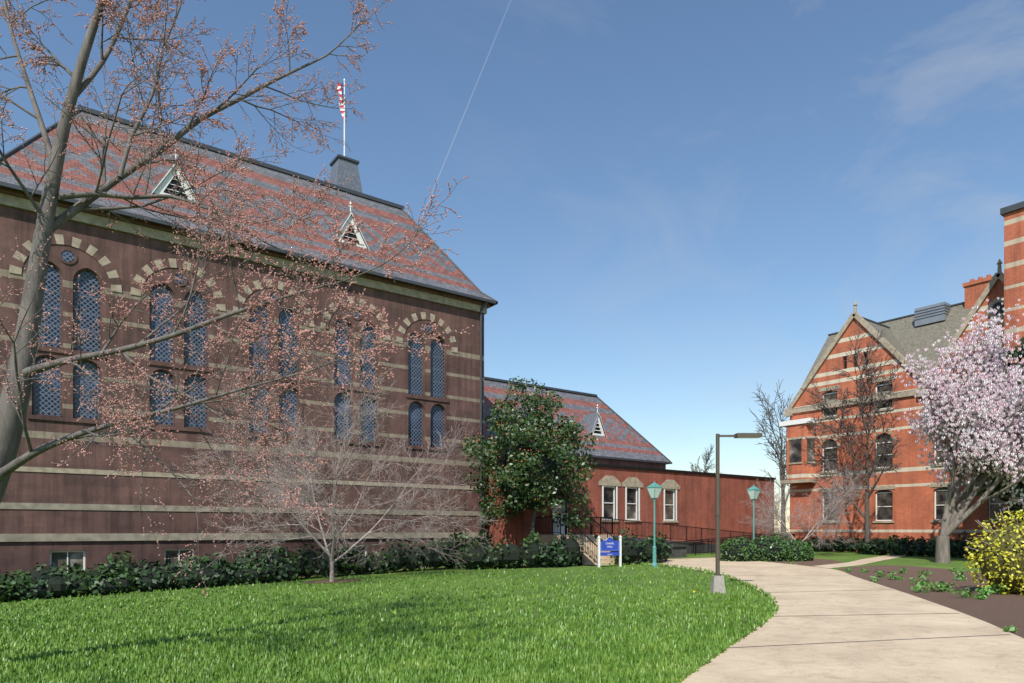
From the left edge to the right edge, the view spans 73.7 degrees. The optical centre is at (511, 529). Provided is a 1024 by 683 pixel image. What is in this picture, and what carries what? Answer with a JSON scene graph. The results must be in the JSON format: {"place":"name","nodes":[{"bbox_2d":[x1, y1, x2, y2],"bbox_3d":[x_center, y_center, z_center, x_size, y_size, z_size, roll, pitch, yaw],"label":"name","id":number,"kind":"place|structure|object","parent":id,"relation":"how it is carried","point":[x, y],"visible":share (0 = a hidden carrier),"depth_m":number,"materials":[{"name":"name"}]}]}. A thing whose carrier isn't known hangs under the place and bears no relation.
{"place":"outdoors","nodes":[
{"label":"outdoors","id":0,"kind":"place"},
{"bbox_2d":[0,186,489,588],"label":"chapel hall walls","id":1,"kind":"structure","parent":0,"point":[82,510],"depth_m":31.62,"materials":[{"name":"brown brick"}]},
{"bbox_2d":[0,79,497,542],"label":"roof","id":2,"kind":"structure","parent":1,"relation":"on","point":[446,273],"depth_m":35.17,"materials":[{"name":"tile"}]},
{"bbox_2d":[151,151,606,436],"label":"roof dormers","id":3,"kind":"object","parent":2,"relation":"on","point":[168,182],"visible":0.57,"depth_m":36.77,"materials":[{"name":"white paint"}]},
{"bbox_2d":[0,532,980,682],"bbox_3d":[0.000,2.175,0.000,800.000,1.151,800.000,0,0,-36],"label":"lawn","id":4,"kind":"structure","parent":0,"point":[908,560],"depth_m":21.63,"materials":[{"name":"green plant"}]},
{"bbox_2d":[0,559,300,601],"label":"hedge","id":5,"kind":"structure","parent":4,"relation":"on","point":[20,588],"depth_m":27.31,"materials":[{"name":"green plant"}]},
{"bbox_2d":[0,0,473,595],"bbox_3d":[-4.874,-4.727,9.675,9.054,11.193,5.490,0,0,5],"label":"red maple tree","id":6,"kind":"object","parent":4,"relation":"on","point":[12,418],"visible":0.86,"depth_m":9.45,"materials":[{"name":"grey plant"}]},
{"bbox_2d":[0,528,498,599],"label":"hedge","id":7,"kind":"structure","parent":4,"relation":"on","point":[309,565],"depth_m":32.56,"materials":[{"name":"green plant"}]},
{"bbox_2d":[164,324,498,580],"bbox_3d":[-7.012,-2.644,29.364,14.597,10.031,11.650,0,0,-17],"label":"bare small tree","id":8,"kind":"object","parent":4,"relation":"on","point":[309,512],"visible":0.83,"depth_m":28.33,"materials":[{"name":"beige plant"}]},
{"bbox_2d":[303,579,359,583],"bbox_3d":[-7.862,2.260,29.806,2.500,0.088,2.500,0,0,-36],"label":"mulch bed","id":9,"kind":"object","parent":4,"relation":"on","point":[328,581],"visible":0.84,"depth_m":29.84,"materials":[{"name":"brown soil"}]},
{"bbox_2d":[455,530,584,569],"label":"shrubs","id":10,"kind":"object","parent":4,"relation":"on","point":[533,553],"visible":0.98,"depth_m":34.97,"materials":[{"name":"green plant"}]},
{"bbox_2d":[459,376,600,540],"bbox_3d":[1.005,-3.008,36.708,9.747,10.370,7.556,0,0,-36],"label":"holly tree","id":11,"kind":"object","parent":4,"relation":"on","point":[531,466],"depth_m":35.54,"materials":[{"name":"green plant"}]},
{"bbox_2d":[597,535,621,567],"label":"sign","id":12,"kind":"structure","parent":4,"relation":"on","point":[604,545],"depth_m":34.19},
{"bbox_2d":[534,534,721,567],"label":"ramp","id":13,"kind":"structure","parent":4,"relation":"on","point":[678,551],"depth_m":37.98,"materials":[{"name":"concrete"}]},
{"bbox_2d":[535,516,794,564],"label":"ramp railings","id":14,"kind":"object","parent":13,"relation":"on","point":[597,524],"visible":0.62,"depth_m":42.50,"materials":[{"name":"black metal"}]},
{"bbox_2d":[484,463,775,548],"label":"brick wing","id":15,"kind":"structure","parent":4,"relation":"on","point":[686,498],"depth_m":45.66,"materials":[{"name":"red brick"}]},
{"bbox_2d":[484,451,665,468],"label":"wing walls","id":16,"kind":"structure","parent":15,"relation":"attached to","point":[629,463],"depth_m":52.16,"materials":[{"name":"red brick"}]},
{"bbox_2d":[484,377,671,464],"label":"wing roof","id":17,"kind":"structure","parent":15,"relation":"on","point":[623,440],"depth_m":52.63,"materials":[{"name":"tile"}]},
{"bbox_2d":[610,526,673,562],"bbox_3d":[7.213,0.899,36.713,4.540,2.121,2.543,0,0,-36],"label":"shrub","id":18,"kind":"object","parent":4,"relation":"on","point":[633,550],"visible":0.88,"depth_m":36.01,"materials":[{"name":"green plant"}]},
{"bbox_2d":[647,481,661,566],"bbox_3d":[6.960,-0.247,33.352,0.534,4.270,0.534,0,0,-36],"label":"green lamp post","id":19,"kind":"object","parent":4,"relation":"on","point":[654,489],"visible":0.91,"depth_m":33.27,"materials":[{"name":"metal"}]},
{"bbox_2d":[690,445,721,472],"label":"bare tree","id":20,"kind":"object","parent":4,"relation":"on","point":[706,460],"visible":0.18,"depth_m":118.50,"materials":[{"name":"grey plant"}]},
{"bbox_2d":[710,433,762,592],"bbox_3d":[6.481,-0.422,19.769,1.430,4.705,0.380,0,0,0],"label":"street light","id":21,"kind":"object","parent":4,"relation":"on","point":[717,582],"visible":0.94,"depth_m":19.72,"materials":[{"name":"metal"}]},
{"bbox_2d":[747,484,760,538],"bbox_3d":[13.666,-0.425,38.600,0.534,4.270,0.534,0,0,-36],"label":"green lamp post","id":22,"kind":"object","parent":4,"relation":"on","point":[753,491],"visible":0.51,"depth_m":38.54,"materials":[{"name":"metal"}]},
{"bbox_2d":[749,380,792,539],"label":"bare tree","id":23,"kind":"object","parent":4,"relation":"on","point":[781,464],"visible":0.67,"depth_m":70.62,"materials":[{"name":"grey plant"}]},
{"bbox_2d":[796,537,818,551],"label":"shrub","id":24,"kind":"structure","parent":4,"relation":"on","point":[811,542],"depth_m":48.98,"materials":[{"name":"green plant"}]},
{"bbox_2d":[740,456,890,551],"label":"bare shrub","id":25,"kind":"object","parent":4,"relation":"on","point":[832,512],"visible":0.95,"depth_m":41.13,"materials":[{"name":"beige plant"}]},
{"bbox_2d":[800,320,909,553],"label":"bare tree","id":26,"kind":"object","parent":4,"relation":"on","point":[822,460],"visible":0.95,"depth_m":43.91,"materials":[{"name":"brown plant"}]},
{"bbox_2d":[816,554,904,567],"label":"footpath","id":27,"kind":"structure","parent":4,"relation":"on","point":[868,560],"depth_m":34.32,"materials":[{"name":"concrete"}]},
{"bbox_2d":[783,536,962,552],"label":"hedge","id":28,"kind":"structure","parent":4,"relation":"on","point":[840,546],"depth_m":48.03,"materials":[{"name":"green plant"}]},
{"bbox_2d":[779,259,1003,551],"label":"college hall walls","id":29,"kind":"structure","parent":4,"relation":"on","point":[905,500],"depth_m":47.91,"materials":[{"name":"red brick"}]},
{"bbox_2d":[793,274,992,408],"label":"roof","id":30,"kind":"structure","parent":29,"relation":"on","point":[922,328],"depth_m":48.82,"materials":[{"name":"grey tile"}]},
{"bbox_2d":[850,531,982,557],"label":"hedge","id":31,"kind":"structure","parent":4,"relation":"on","point":[905,546],"depth_m":41.14,"materials":[{"name":"green plant"}]},
{"bbox_2d":[837,565,1023,637],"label":"bed mulch","id":32,"kind":"object","parent":4,"relation":"on","point":[1001,611],"visible":0.76,"depth_m":17.80,"materials":[{"name":"brown soil"}]},
{"bbox_2d":[845,567,1017,632],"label":"bed plants","id":33,"kind":"object","parent":32,"relation":"on","point":[983,591],"visible":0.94,"depth_m":18.76,"materials":[{"name":"green plant"}]},
{"bbox_2d":[963,507,1023,594],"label":"forsythia shrub","id":34,"kind":"object","parent":32,"relation":"on","point":[1000,558],"visible":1,"depth_m":17.76,"materials":[{"name":"yellow plant"}]},
{"bbox_2d":[902,306,1023,562],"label":"magnolia tree","id":35,"kind":"object","parent":4,"relation":"on","point":[953,519],"visible":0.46,"depth_m":32.61,"materials":[{"name":"pink plant"}]},
{"bbox_2d":[894,297,1023,510],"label":"tree blossoms","id":36,"kind":"object","parent":35,"relation":"attached to","point":[997,438],"visible":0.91,"depth_m":32.29,"materials":[{"name":"pink plant"}]},
{"bbox_2d":[966,337,1023,523],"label":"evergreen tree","id":37,"kind":"object","parent":4,"relation":"on","point":[1016,507],"visible":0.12,"depth_m":37.67,"materials":[{"name":"plant"}]},
{"bbox_2d":[0,0,1023,531],"label":"sky","id":38,"kind":"structure","parent":0,"point":[669,210],"materials":[{"name":"blue"}]},
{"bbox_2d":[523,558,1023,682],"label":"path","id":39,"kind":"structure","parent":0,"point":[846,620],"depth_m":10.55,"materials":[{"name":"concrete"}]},
{"bbox_2d":[769,558,843,566],"bbox_3d":[14.750,1.653,36.639,4.554,0.117,10.947,0,0,-9],"label":"mulch bed","id":40,"kind":"object","parent":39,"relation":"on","point":[814,562],"visible":0.42,"depth_m":34.46,"materials":[{"name":"brown soil"}]},
{"bbox_2d":[720,535,814,561],"bbox_3d":[13.588,1.160,36.840,4.970,1.704,2.743,0,0,7],"label":"hedge","id":41,"kind":"object","parent":40,"relation":"on","point":[760,548],"visible":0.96,"depth_m":35.97,"materials":[{"name":"green plant"}]},
{"bbox_2d":[1000,201,1023,525],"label":"brick tower","id":42,"kind":"structure","parent":0,"point":[1013,215],"depth_m":39.66,"materials":[{"name":"red brick"}]}
]}

